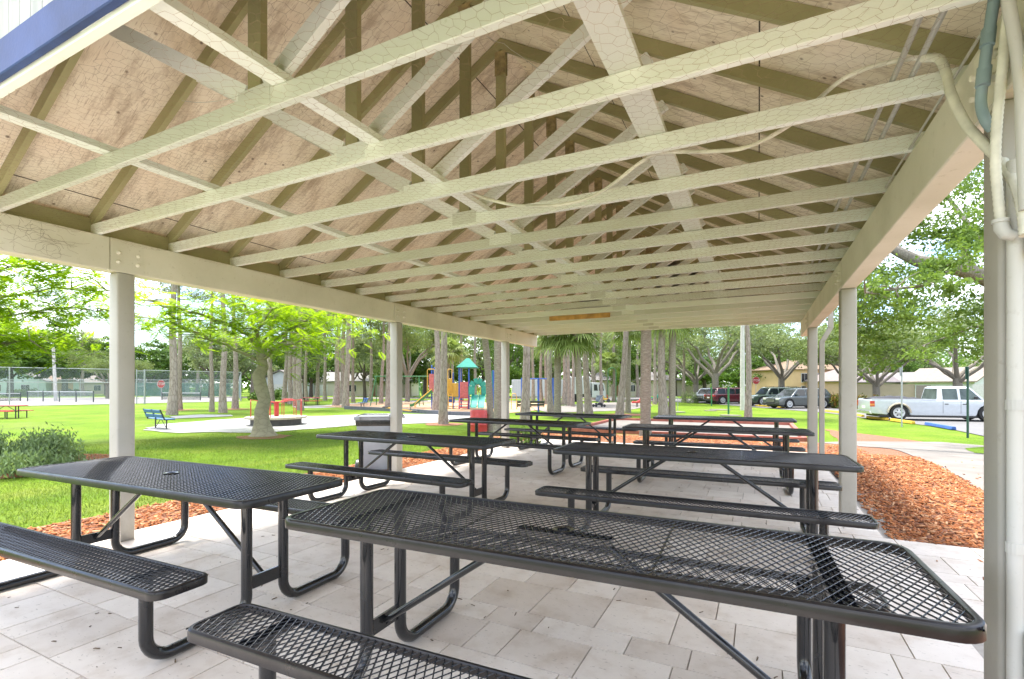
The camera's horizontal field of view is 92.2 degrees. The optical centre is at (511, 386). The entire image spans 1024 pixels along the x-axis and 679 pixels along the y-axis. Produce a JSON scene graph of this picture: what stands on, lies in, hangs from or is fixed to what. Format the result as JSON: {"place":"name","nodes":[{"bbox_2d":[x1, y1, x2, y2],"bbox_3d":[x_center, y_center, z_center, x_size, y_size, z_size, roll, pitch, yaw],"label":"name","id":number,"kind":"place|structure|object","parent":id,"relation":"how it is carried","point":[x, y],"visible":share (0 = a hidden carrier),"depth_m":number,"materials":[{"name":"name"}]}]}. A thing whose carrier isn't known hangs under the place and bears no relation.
{"place":"outdoors","nodes":[
{"label":"outdoors","id":0,"kind":"place"},
{"bbox_2d":[0,396,231,405],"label":"tennis court","id":1,"kind":"object","parent":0,"point":[50,402],"visible":0.33,"depth_m":60.88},
{"bbox_2d":[0,439,983,678],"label":"patio","id":2,"kind":"structure","parent":0,"point":[61,610],"depth_m":3.02,"materials":[{"name":"stone"}]},
{"bbox_2d":[0,456,385,659],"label":"picnic table","id":3,"kind":"object","parent":2,"relation":"on","point":[243,489],"visible":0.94,"depth_m":2.94,"materials":[{"name":"black"}]},
{"bbox_2d":[354,413,389,469],"bbox_3d":[-2.144,0.901,7.890,0.639,0.914,0.798,0,0,-7],"label":"wheeled bin","id":4,"kind":"object","parent":2,"relation":"on","point":[373,421],"visible":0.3,"depth_m":7.62,"materials":[{"name":"grey metal"}]},
{"bbox_2d":[285,430,532,523],"bbox_3d":[-1.177,0.965,5.756,2.438,0.766,1.574,0,0,28],"label":"picnic table","id":5,"kind":"object","parent":2,"relation":"on","point":[472,444],"visible":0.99,"depth_m":5.55,"materials":[{"name":"black"}]},
{"bbox_2d":[0,0,1023,678],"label":"picnic pavilion","id":6,"kind":"structure","parent":2,"relation":"on","point":[42,42],"depth_m":3.65,"materials":[{"name":"paint"}]},
{"bbox_2d":[0,0,1000,316],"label":"wire netting","id":7,"kind":"object","parent":6,"relation":"attached to","point":[502,168],"visible":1,"depth_m":2.94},
{"bbox_2d":[467,55,918,207],"bbox_3d":[0.680,-1.320,2.906,2.782,0.326,0.258,0,0,35],"label":"electrical cable","id":8,"kind":"object","parent":6,"relation":"hanging from","point":[777,132],"visible":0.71,"depth_m":2.67,"materials":[{"name":"plastic"}]},
{"bbox_2d":[806,17,923,274],"bbox_3d":[2.363,-1.379,3.525,0.035,0.026,6.580,0,0,27],"label":"conduit pipe","id":9,"kind":"object","parent":6,"relation":"on","point":[913,31],"visible":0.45,"depth_m":2.18,"materials":[{"name":"metal"}]},
{"bbox_2d":[813,10,947,273],"bbox_3d":[2.426,-1.379,3.493,0.035,0.026,6.580,0,0,27],"label":"conduit pipe","id":10,"kind":"object","parent":6,"relation":"attached to","point":[932,33],"visible":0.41,"depth_m":2.15,"materials":[{"name":"metal"}]},
{"bbox_2d":[884,1,1000,187],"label":"conduit pipe","id":11,"kind":"object","parent":6,"relation":"attached to","point":[942,95],"visible":0.74,"depth_m":2.26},
{"bbox_2d":[920,52,1023,237],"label":"flexible conduit","id":12,"kind":"object","parent":6,"relation":"attached to","point":[976,136],"visible":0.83,"depth_m":1.85,"materials":[{"name":"plastic"}]},
{"bbox_2d":[975,0,999,132],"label":"plastic conduit","id":13,"kind":"object","parent":6,"relation":"attached to","point":[985,65],"visible":0.9,"depth_m":1.67,"materials":[{"name":"plastic"}]},
{"bbox_2d":[989,16,1008,218],"bbox_3d":[1.613,-0.925,1.619,0.052,0.737,0.106,0,0,27],"label":"flexible conduit","id":14,"kind":"object","parent":6,"relation":"attached to","point":[998,196],"visible":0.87,"depth_m":1.63,"materials":[{"name":"plastic"}]},
{"bbox_2d":[991,217,1018,240],"bbox_3d":[1.644,-0.521,1.646,0.065,0.079,0.049,0,0,27],"label":"conduit elbow","id":15,"kind":"object","parent":14,"relation":"attached to","point":[1003,229],"visible":0.98,"depth_m":1.63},
{"bbox_2d":[1000,0,1023,211],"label":"flexible conduit","id":16,"kind":"object","parent":6,"relation":"attached to","point":[1012,24],"visible":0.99,"depth_m":1.56,"materials":[{"name":"plastic"}]},
{"bbox_2d":[1005,159,1023,678],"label":"conduit pipe","id":17,"kind":"object","parent":6,"relation":"attached to","point":[1014,540],"visible":0.95,"depth_m":1.64,"materials":[{"name":"plastic"}]},
{"bbox_2d":[449,417,599,474],"bbox_3d":[0.090,0.965,8.443,2.438,0.766,1.574,0,0,30],"label":"picnic table","id":18,"kind":"object","parent":2,"relation":"on","point":[551,423],"visible":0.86,"depth_m":8.29,"materials":[{"name":"black"}]},
{"bbox_2d":[504,412,638,449],"bbox_3d":[1.259,0.965,10.442,2.438,0.766,1.574,0,0,34],"label":"picnic table","id":19,"kind":"object","parent":2,"relation":"on","point":[609,428],"visible":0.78,"depth_m":10.17,"materials":[{"name":"black"}]},
{"bbox_2d":[186,489,986,678],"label":"picnic table","id":20,"kind":"object","parent":2,"relation":"on","point":[825,607],"visible":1,"depth_m":1.80,"materials":[{"name":"black"}]},
{"bbox_2d":[535,442,878,547],"bbox_3d":[1.617,0.965,4.413,2.438,0.766,1.574,0,0,25],"label":"picnic table","id":21,"kind":"object","parent":2,"relation":"on","point":[808,515],"visible":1,"depth_m":4.14,"materials":[{"name":"black"}]},
{"bbox_2d":[622,423,814,494],"bbox_3d":[2.853,0.965,7.015,2.438,0.766,1.574,0,0,24],"label":"picnic table","id":22,"kind":"object","parent":2,"relation":"on","point":[786,433],"visible":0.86,"depth_m":7.03,"materials":[{"name":"black"}]},
{"bbox_2d":[650,415,799,445],"bbox_3d":[3.973,0.965,9.340,2.438,0.766,1.574,0,0,25],"label":"picnic table","id":23,"kind":"object","parent":2,"relation":"on","point":[776,440],"visible":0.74,"depth_m":9.00,"materials":[{"name":"black"}]},
{"bbox_2d":[0,387,983,527],"bbox_3d":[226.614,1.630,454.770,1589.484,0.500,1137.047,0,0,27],"label":"lawn","id":24,"kind":"structure","parent":0,"point":[89,423],"depth_m":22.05,"materials":[{"name":"green plant"}]},
{"bbox_2d":[0,319,51,396],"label":"broadleaf tree","id":25,"kind":"object","parent":24,"relation":"on","point":[31,360],"visible":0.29,"depth_m":91.88,"materials":[{"name":"green plant"}]},
{"bbox_2d":[0,371,78,394],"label":"house","id":26,"kind":"structure","parent":24,"relation":"on","point":[26,385],"depth_m":104.31,"materials":[{"name":"white glass"}]},
{"bbox_2d":[0,367,108,406],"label":"chain link fence","id":27,"kind":"object","parent":24,"relation":"on","point":[9,389],"visible":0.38,"depth_m":48.37,"materials":[{"name":"grey"}]},
{"bbox_2d":[0,454,108,478],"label":"mulch patch","id":28,"kind":"object","parent":24,"relation":"on","point":[92,456],"visible":0.09,"depth_m":12.85,"materials":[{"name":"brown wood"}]},
{"bbox_2d":[0,422,95,478],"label":"juniper shrub","id":29,"kind":"object","parent":28,"relation":"on","point":[40,449],"visible":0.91,"depth_m":10.88,"materials":[{"name":"green plant"}]},
{"bbox_2d":[28,315,106,394],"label":"broadleaf tree","id":30,"kind":"object","parent":24,"relation":"on","point":[50,372],"visible":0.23,"depth_m":96.94,"materials":[{"name":"green plant"}]},
{"bbox_2d":[62,329,107,395],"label":"pine tree","id":31,"kind":"object","parent":24,"relation":"on","point":[89,339],"visible":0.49,"depth_m":97.91,"materials":[{"name":"green plant"}]},
{"bbox_2d":[0,254,171,378],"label":"feathery tree","id":32,"kind":"object","parent":24,"relation":"on","point":[29,335],"visible":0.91,"depth_m":12.83,"materials":[{"name":"green plant"}]},
{"bbox_2d":[55,345,157,398],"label":"oak tree","id":33,"kind":"object","parent":24,"relation":"on","point":[100,364],"visible":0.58,"depth_m":74.10,"materials":[{"name":"green plant"}]},
{"bbox_2d":[0,379,238,396],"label":"chain link fence","id":34,"kind":"object","parent":24,"relation":"on","point":[166,390],"visible":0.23,"depth_m":89.05,"materials":[{"name":"grey"}]},
{"bbox_2d":[135,339,182,388],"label":"broadleaf tree","id":35,"kind":"object","parent":24,"relation":"on","point":[156,361],"visible":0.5,"depth_m":107.40,"materials":[{"name":"green plant"}]},
{"bbox_2d":[141,279,177,414],"bbox_3d":[-22.797,-5.782,32.697,7.506,15.941,9.013,1,0,-44],"label":"pine tree","id":36,"kind":"object","parent":24,"relation":"on","point":[172,406],"depth_m":32.57,"materials":[{"name":"grey plant"}]},
{"bbox_2d":[137,279,217,409],"bbox_3d":[-26.729,-5.504,40.004,6.662,15.366,5.548,0,0,2],"label":"pine tree","id":37,"kind":"object","parent":24,"relation":"on","point":[180,402],"visible":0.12,"depth_m":39.72,"materials":[{"name":"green plant"}]},
{"bbox_2d":[146,343,208,392],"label":"broadleaf tree","id":38,"kind":"object","parent":24,"relation":"on","point":[186,365],"visible":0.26,"depth_m":114.46,"materials":[{"name":"green plant"}]},
{"bbox_2d":[145,370,240,403],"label":"chain link fence","id":39,"kind":"object","parent":24,"relation":"on","point":[186,385],"visible":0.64,"depth_m":57.63,"materials":[{"name":"grey"}]},
{"bbox_2d":[182,325,232,396],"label":"broadleaf tree","id":40,"kind":"object","parent":24,"relation":"on","point":[200,361],"visible":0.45,"depth_m":83.13,"materials":[{"name":"green plant"}]},
{"bbox_2d":[188,287,227,412],"bbox_3d":[-20.604,-5.939,35.372,6.795,16.275,6.906,0,0,37],"label":"pine tree","id":41,"kind":"object","parent":24,"relation":"on","point":[222,405],"depth_m":35.06,"materials":[{"name":"grey plant"}]},
{"bbox_2d":[209,292,237,411],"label":"pine tree","id":42,"kind":"object","parent":24,"relation":"on","point":[211,404],"depth_m":36.55,"materials":[{"name":"grey plant"}]},
{"bbox_2d":[60,276,389,436],"bbox_3d":[-10.204,-1.184,19.186,10.976,6.429,11.123,0,0,6],"label":"feathery tree","id":43,"kind":"object","parent":24,"relation":"on","point":[262,426],"visible":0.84,"depth_m":17.50,"materials":[{"name":"green plant"}]},
{"bbox_2d":[185,289,274,408],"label":"pine tree","id":44,"kind":"object","parent":24,"relation":"on","point":[235,400],"visible":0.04,"depth_m":41.46,"materials":[{"name":"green plant"}]},
{"bbox_2d":[207,334,256,376],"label":"broadleaf tree","id":45,"kind":"object","parent":24,"relation":"on","point":[243,370],"visible":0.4,"depth_m":85.93,"materials":[{"name":"green plant"}]},
{"bbox_2d":[296,307,303,409],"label":"pine tree","id":46,"kind":"object","parent":24,"relation":"on","point":[299,394],"depth_m":38.81,"materials":[{"name":"grey plant"}]},
{"bbox_2d":[280,334,329,398],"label":"broadleaf tree","id":47,"kind":"object","parent":24,"relation":"on","point":[318,356],"visible":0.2,"depth_m":71.16,"materials":[{"name":"green plant"}]},
{"bbox_2d":[144,414,469,432],"bbox_3d":[-9.516,1.856,27.493,17.958,0.001,10.740,0,0,-42],"label":"sand area","id":48,"kind":"object","parent":24,"relation":"on","point":[234,425],"visible":0.62,"depth_m":24.70,"materials":[{"name":"sand"}]},
{"bbox_2d":[244,399,306,425],"bbox_3d":[-11.527,1.266,24.105,2.802,1.289,2.802,0,0,0],"label":"merry go round","id":49,"kind":"object","parent":48,"relation":"on","point":[276,419],"visible":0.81,"depth_m":23.65,"materials":[{"name":"red metal"}]},
{"bbox_2d":[284,345,333,396],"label":"broadleaf tree","id":50,"kind":"object","parent":24,"relation":"on","point":[311,378],"visible":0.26,"depth_m":85.65,"materials":[{"name":"green plant"}]},
{"bbox_2d":[344,326,385,397],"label":"broadleaf tree","id":51,"kind":"object","parent":24,"relation":"on","point":[363,354],"visible":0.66,"depth_m":69.20,"materials":[{"name":"green plant"}]},
{"bbox_2d":[330,373,421,395],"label":"house","id":52,"kind":"structure","parent":24,"relation":"on","point":[358,386],"depth_m":95.00,"materials":[{"name":"white glass"}]},
{"bbox_2d":[355,316,461,401],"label":"oak tree","id":53,"kind":"object","parent":24,"relation":"on","point":[408,338],"visible":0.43,"depth_m":59.14,"materials":[{"name":"green plant"}]},
{"bbox_2d":[344,406,493,415],"bbox_3d":[-7.732,1.760,35.463,15.979,0.300,1.769,0,0,35],"label":"rubber edging","id":54,"kind":"object","parent":24,"relation":"on","point":[421,411],"visible":0.51,"depth_m":35.04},
{"bbox_2d":[380,326,463,395],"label":"broadleaf tree","id":55,"kind":"object","parent":24,"relation":"on","point":[420,370],"visible":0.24,"depth_m":81.63,"materials":[{"name":"green plant"}]},
{"bbox_2d":[322,402,546,412],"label":"playground mulch","id":56,"kind":"object","parent":24,"relation":"on","point":[425,406],"visible":0.36,"depth_m":45.61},
{"bbox_2d":[302,310,355,405],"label":"pine tree","id":57,"kind":"object","parent":56,"relation":"on","point":[336,399],"visible":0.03,"depth_m":48.04,"materials":[{"name":"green plant"}]},
{"bbox_2d":[341,316,350,407],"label":"pine tree","id":58,"kind":"object","parent":56,"relation":"on","point":[345,400],"depth_m":43.43,"materials":[{"name":"grey plant"}]},
{"bbox_2d":[384,322,390,406],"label":"pine tree","id":59,"kind":"object","parent":56,"relation":"on","point":[387,399],"depth_m":44.51,"materials":[{"name":"grey plant"}]},
{"bbox_2d":[431,330,440,410],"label":"pine tree","id":60,"kind":"object","parent":56,"relation":"on","point":[435,400],"visible":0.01,"depth_m":37.96,"materials":[{"name":"grey plant"}]},
{"bbox_2d":[430,337,470,404],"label":"tree","id":61,"kind":"object","parent":56,"relation":"on","point":[452,344],"visible":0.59,"depth_m":46.50,"materials":[{"name":"green plant"}]},
{"bbox_2d":[410,358,493,408],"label":"play structure","id":62,"kind":"object","parent":56,"relation":"on","point":[459,389],"visible":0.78,"depth_m":40.54,"materials":[{"name":"multicoloured plastic"}]},
{"bbox_2d":[438,331,448,423],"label":"pine tree","id":63,"kind":"object","parent":24,"relation":"on","point":[443,413],"depth_m":24.25,"materials":[{"name":"grey plant"}]},
{"bbox_2d":[442,332,493,431],"bbox_3d":[-1.320,-1.468,20.609,3.992,7.257,4.147,0,0,2],"label":"palm tree","id":64,"kind":"object","parent":24,"relation":"on","point":[488,375],"visible":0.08,"depth_m":20.45,"materials":[{"name":"grey plant"}]},
{"bbox_2d":[459,337,493,394],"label":"broadleaf tree","id":65,"kind":"object","parent":24,"relation":"on","point":[478,345],"visible":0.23,"depth_m":89.68,"materials":[{"name":"green plant"}]},
{"bbox_2d":[0,429,983,595],"bbox_3d":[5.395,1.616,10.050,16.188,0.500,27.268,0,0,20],"label":"mulch bed","id":66,"kind":"object","parent":24,"relation":"on","point":[870,450],"visible":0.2,"depth_m":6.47,"materials":[{"name":"brown wood"}]},
{"bbox_2d":[600,328,681,435],"bbox_3d":[4.999,-1.448,18.045,4.148,7.135,4.262,0,0,-4],"label":"palm tree","id":67,"kind":"object","parent":66,"relation":"on","point":[645,378],"visible":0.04,"depth_m":17.96,"materials":[{"name":"plant"}]},
{"bbox_2d":[6,336,983,392],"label":"wood","id":68,"kind":"object","parent":24,"relation":"on","point":[948,359],"visible":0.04,"depth_m":145.89,"materials":[{"name":"green plant"}]},
{"bbox_2d":[493,340,500,432],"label":"palm tree","id":69,"kind":"object","parent":24,"relation":"on","point":[497,380],"visible":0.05,"depth_m":18.07,"materials":[{"name":"plant"}]},
{"bbox_2d":[479,339,531,386],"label":"broadleaf tree","id":70,"kind":"object","parent":24,"relation":"on","point":[515,370],"visible":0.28,"depth_m":81.11,"materials":[{"name":"green plant"}]},
{"bbox_2d":[520,345,530,419],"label":"pine tree","id":71,"kind":"object","parent":24,"relation":"on","point":[525,400],"depth_m":25.24,"materials":[{"name":"grey plant"}]},
{"bbox_2d":[547,336,553,412],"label":"pine tree","id":72,"kind":"object","parent":24,"relation":"on","point":[550,406],"visible":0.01,"depth_m":35.08,"materials":[{"name":"grey plant"}]},
{"bbox_2d":[532,333,590,417],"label":"palm tree","id":73,"kind":"object","parent":24,"relation":"on","point":[557,378],"visible":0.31,"depth_m":29.83,"materials":[{"name":"green plant"}]},
{"bbox_2d":[545,332,608,418],"bbox_3d":[3.806,-1.323,29.418,4.248,6.968,4.228,0,0,-7],"label":"palm tree","id":74,"kind":"object","parent":24,"relation":"on","point":[577,348],"visible":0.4,"depth_m":28.95,"materials":[{"name":"green plant"}]},
{"bbox_2d":[583,338,592,413],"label":"pine tree","id":75,"kind":"object","parent":24,"relation":"on","point":[588,408],"depth_m":33.14,"materials":[{"name":"grey plant"}]},
{"bbox_2d":[540,402,651,412],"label":"concrete slab","id":76,"kind":"structure","parent":24,"relation":"on","point":[610,406],"depth_m":43.53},
{"bbox_2d":[592,349,620,401],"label":"broadleaf tree","id":77,"kind":"object","parent":24,"relation":"on","point":[607,356],"visible":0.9,"depth_m":60.51,"materials":[{"name":"green plant"}]},
{"bbox_2d":[615,331,628,414],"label":"pine tree","id":78,"kind":"object","parent":24,"relation":"on","point":[620,406],"depth_m":31.96,"materials":[{"name":"grey plant"}]},
{"bbox_2d":[604,330,653,412],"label":"palm tree","id":79,"kind":"object","parent":24,"relation":"on","point":[634,338],"visible":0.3,"depth_m":35.08,"materials":[{"name":"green plant"}]},
{"bbox_2d":[603,333,657,386],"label":"broadleaf tree","id":80,"kind":"object","parent":24,"relation":"on","point":[633,366],"visible":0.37,"depth_m":86.22,"materials":[{"name":"green plant"}]},
{"bbox_2d":[589,372,681,395],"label":"house","id":81,"kind":"structure","parent":24,"relation":"on","point":[679,387],"depth_m":96.00,"materials":[{"name":"beige paint"}]},
{"bbox_2d":[658,329,668,414],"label":"pine tree","id":82,"kind":"object","parent":24,"relation":"on","point":[663,408],"depth_m":29.86,"materials":[{"name":"plant"}]},
{"bbox_2d":[651,328,704,414],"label":"palm tree","id":83,"kind":"object","parent":24,"relation":"on","point":[672,371],"visible":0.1,"depth_m":29.86,"materials":[{"name":"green plant"}]},
{"bbox_2d":[636,328,762,400],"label":"oak tree","id":84,"kind":"object","parent":24,"relation":"on","point":[696,378],"visible":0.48,"depth_m":58.73,"materials":[{"name":"green plant"}]},
{"bbox_2d":[680,335,735,386],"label":"broadleaf tree","id":85,"kind":"object","parent":24,"relation":"on","point":[703,381],"visible":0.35,"depth_m":90.30,"materials":[{"name":"green plant"}]},
{"bbox_2d":[651,323,804,403],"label":"oak tree","id":86,"kind":"object","parent":24,"relation":"on","point":[716,373],"visible":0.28,"depth_m":51.96,"materials":[{"name":"green plant"}]},
{"bbox_2d":[710,350,765,387],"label":"broadleaf tree","id":87,"kind":"object","parent":24,"relation":"on","point":[732,376],"visible":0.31,"depth_m":104.15,"materials":[{"name":"green plant"}]},
{"bbox_2d":[740,325,744,409],"bbox_3d":[18.244,-2.740,38.981,1.800,9.800,0.364,0,0,27],"label":"utility pole","id":88,"kind":"object","parent":24,"relation":"on","point":[742,369],"visible":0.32,"depth_m":38.85,"materials":[{"name":"grey concrete"}]},
{"bbox_2d":[744,325,752,416],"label":"pine tree","id":89,"kind":"object","parent":24,"relation":"on","point":[748,405],"depth_m":29.42,"materials":[{"name":"plant"}]},
{"bbox_2d":[711,322,835,385],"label":"oak tree","id":90,"kind":"object","parent":24,"relation":"on","point":[782,375],"visible":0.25,"depth_m":60.50,"materials":[{"name":"green plant"}]},
{"bbox_2d":[752,360,838,394],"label":"house","id":91,"kind":"structure","parent":24,"relation":"on","point":[797,377],"depth_m":83.44,"materials":[{"name":"beige paint"}]},
{"bbox_2d":[803,368,868,397],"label":"house","id":92,"kind":"structure","parent":24,"relation":"on","point":[832,381],"depth_m":77.21,"materials":[{"name":"white paint"}]},
{"bbox_2d":[776,308,935,381],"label":"oak tree","id":93,"kind":"object","parent":24,"relation":"on","point":[821,328],"visible":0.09,"depth_m":55.78,"materials":[{"name":"green plant"}]},
{"bbox_2d":[779,322,952,395],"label":"oak tree","id":94,"kind":"object","parent":24,"relation":"on","point":[878,382],"visible":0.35,"depth_m":45.74,"materials":[{"name":"green plant"}]},
{"bbox_2d":[824,159,983,381],"bbox_3d":[10.951,-2.990,13.235,8.581,10.248,4.612,0,0,-24],"label":"oak tree","id":95,"kind":"object","parent":24,"relation":"on","point":[966,236],"visible":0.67,"depth_m":12.47,"materials":[{"name":"green plant"}]},
{"bbox_2d":[857,299,983,385],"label":"oak tree","id":96,"kind":"object","parent":24,"relation":"on","point":[957,377],"visible":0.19,"depth_m":41.07,"materials":[{"name":"green plant"}]},
{"bbox_2d":[900,367,983,397],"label":"house","id":97,"kind":"structure","parent":24,"relation":"on","point":[923,376],"depth_m":67.46,"materials":[{"name":"paint"}]},
{"bbox_2d":[0,160,983,387],"label":"sky","id":98,"kind":"structure","parent":0,"point":[96,327],"materials":[{"name":"white"}]},
{"bbox_2d":[40,466,983,678],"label":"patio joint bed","id":99,"kind":"object","parent":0,"point":[979,648],"visible":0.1,"depth_m":4.44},
{"bbox_2d":[594,420,797,436],"bbox_3d":[7.884,1.854,22.110,8.300,0.001,7.400,0,0,27],"label":"curbed court","id":100,"kind":"object","parent":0,"point":[620,423],"visible":0.34,"depth_m":24.03,"materials":[{"name":"concrete"}]},
{"bbox_2d":[567,418,806,441],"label":"red curb","id":101,"kind":"structure","parent":100,"relation":"on","point":[800,438],"depth_m":20.37,"materials":[{"name":"concrete"}]},
{"bbox_2d":[608,397,983,435],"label":"parking lot","id":102,"kind":"structure","parent":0,"point":[976,425],"depth_m":26.86,"materials":[{"name":"asphalt"}]},
{"bbox_2d":[704,387,745,403],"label":"parked wagon","id":103,"kind":"object","parent":102,"relation":"on","point":[720,395],"visible":0.59,"depth_m":51.72,"materials":[{"name":"red paint"}]},
{"bbox_2d":[752,386,799,404],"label":"parked offroader","id":104,"kind":"object","parent":102,"relation":"on","point":[762,393],"visible":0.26,"depth_m":46.90,"materials":[{"name":"green paint"}]},
{"bbox_2d":[762,387,834,408],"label":"parked wagon","id":105,"kind":"object","parent":102,"relation":"on","point":[789,398],"visible":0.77,"depth_m":41.43,"materials":[{"name":"grey paint"}]},
{"bbox_2d":[857,384,914,397],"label":"garden wall","id":106,"kind":"structure","parent":102,"relation":"on","point":[891,390],"depth_m":57.39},
{"bbox_2d":[857,386,983,420],"bbox_3d":[23.144,0.919,27.266,6.410,1.856,2.311,0,0,17],"label":"pickup truck","id":107,"kind":"object","parent":102,"relation":"on","point":[941,401],"visible":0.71,"depth_m":26.53,"materials":[{"name":"white paint"}]},
{"bbox_2d":[818,441,983,490],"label":"concrete path","id":108,"kind":"structure","parent":0,"point":[950,456],"depth_m":9.97,"materials":[{"name":"concrete"}]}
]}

